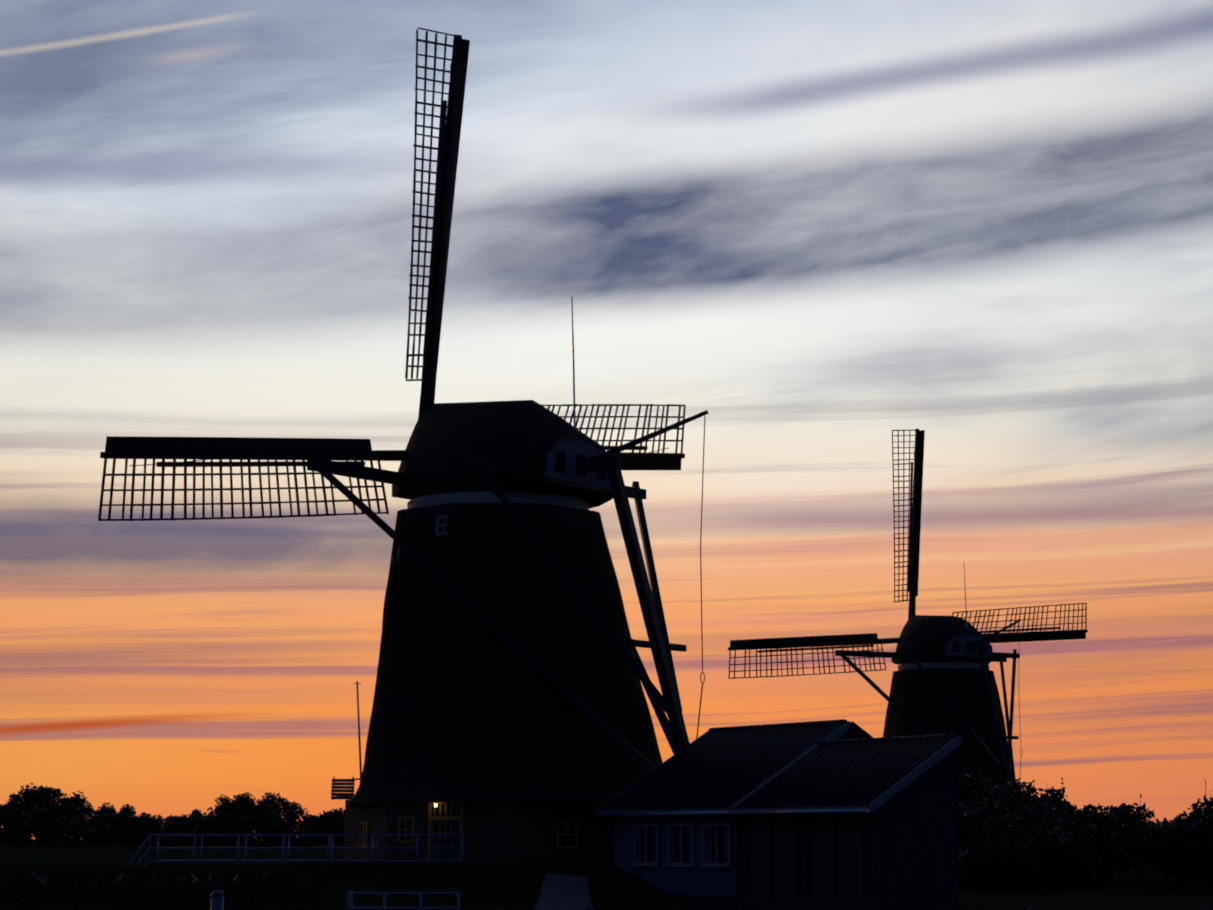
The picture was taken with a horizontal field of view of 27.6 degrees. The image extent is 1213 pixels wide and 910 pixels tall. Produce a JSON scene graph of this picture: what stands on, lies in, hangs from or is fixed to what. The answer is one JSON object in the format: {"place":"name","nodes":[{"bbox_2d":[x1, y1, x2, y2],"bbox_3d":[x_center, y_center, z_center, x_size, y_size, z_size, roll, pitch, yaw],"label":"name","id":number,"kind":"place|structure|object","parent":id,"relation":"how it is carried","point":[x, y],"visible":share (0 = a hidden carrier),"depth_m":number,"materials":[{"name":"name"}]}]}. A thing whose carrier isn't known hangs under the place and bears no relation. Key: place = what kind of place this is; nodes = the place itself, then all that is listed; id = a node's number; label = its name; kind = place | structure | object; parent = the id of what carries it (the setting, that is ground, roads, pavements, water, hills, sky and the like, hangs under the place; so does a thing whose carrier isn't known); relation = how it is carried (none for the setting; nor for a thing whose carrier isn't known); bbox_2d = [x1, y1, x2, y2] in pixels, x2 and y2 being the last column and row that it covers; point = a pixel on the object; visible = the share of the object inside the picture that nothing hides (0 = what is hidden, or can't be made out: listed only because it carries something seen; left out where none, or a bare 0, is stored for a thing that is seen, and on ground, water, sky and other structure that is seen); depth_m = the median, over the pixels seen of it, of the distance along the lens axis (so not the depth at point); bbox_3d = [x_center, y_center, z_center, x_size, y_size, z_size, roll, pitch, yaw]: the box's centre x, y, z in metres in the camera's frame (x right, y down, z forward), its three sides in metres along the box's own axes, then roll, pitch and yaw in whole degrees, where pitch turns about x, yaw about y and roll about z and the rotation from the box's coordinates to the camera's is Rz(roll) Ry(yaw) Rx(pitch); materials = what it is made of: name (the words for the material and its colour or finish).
{"place":"outdoors","nodes":[
{"label":"outdoors","id":0,"kind":"place"},
{"bbox_2d":[535,873,592,909],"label":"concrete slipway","id":1,"kind":"structure","parent":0,"point":[562,892],"depth_m":66.80,"materials":[{"name":"grey concrete"}]},
{"bbox_2d":[0,839,1212,909],"bbox_3d":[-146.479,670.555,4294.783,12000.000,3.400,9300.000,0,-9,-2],"label":"ground","id":2,"kind":"structure","parent":0,"point":[495,885],"depth_m":71.14,"materials":[{"name":"black plant"}]},
{"bbox_2d":[0,783,344,845],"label":"treeline","id":3,"kind":"object","parent":2,"relation":"on","point":[40,815],"visible":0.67,"depth_m":665.44,"materials":[{"name":"black plant"}]},
{"bbox_2d":[127,834,463,866],"bbox_3d":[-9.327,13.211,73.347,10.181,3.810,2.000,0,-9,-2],"label":"railing","id":4,"kind":"object","parent":2,"relation":"on","point":[328,860],"visible":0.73,"depth_m":72.70,"materials":[{"name":"paint"}]},
{"bbox_2d":[331,681,361,799],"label":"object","id":5,"kind":"object","parent":2,"relation":"on","point":[342,788],"visible":0.69,"depth_m":77.86,"materials":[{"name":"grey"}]},
{"bbox_2d":[346,891,459,909],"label":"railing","id":6,"kind":"object","parent":2,"relation":"on","point":[349,902],"visible":1,"depth_m":58.80,"materials":[{"name":"paint"}]},
{"bbox_2d":[98,27,708,861],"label":"windmill","id":7,"kind":"object","parent":2,"relation":"on","point":[510,719],"visible":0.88,"depth_m":75.99,"materials":[{"name":"brown wood"}]},
{"bbox_2d":[728,429,1087,788],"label":"windmill","id":8,"kind":"object","parent":2,"relation":"on","point":[943,681],"visible":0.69,"depth_m":157.97,"materials":[{"name":"brown wood"}]},
{"bbox_2d":[955,765,1212,890],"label":"thicket","id":9,"kind":"object","parent":2,"relation":"on","point":[1014,836],"visible":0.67,"depth_m":96.16,"materials":[{"name":"black plant"}]},
{"bbox_2d":[0,0,1212,838],"label":"sky","id":10,"kind":"structure","parent":0,"point":[822,230],"materials":[{"name":"multicoloured"}]},
{"bbox_2d":[594,719,966,909],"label":"barn","id":11,"kind":"structure","parent":0,"point":[841,814],"depth_m":66.01,"materials":[{"name":"brown wood"}]},
{"label":"water","id":12,"kind":"structure","parent":0,"visible":0},
{"bbox_2d":[210,891,224,909],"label":"mooring post","id":13,"kind":"object","parent":12,"relation":"in","point":[217,900],"visible":1,"depth_m":28.63,"materials":[{"name":"paint"}]}
]}

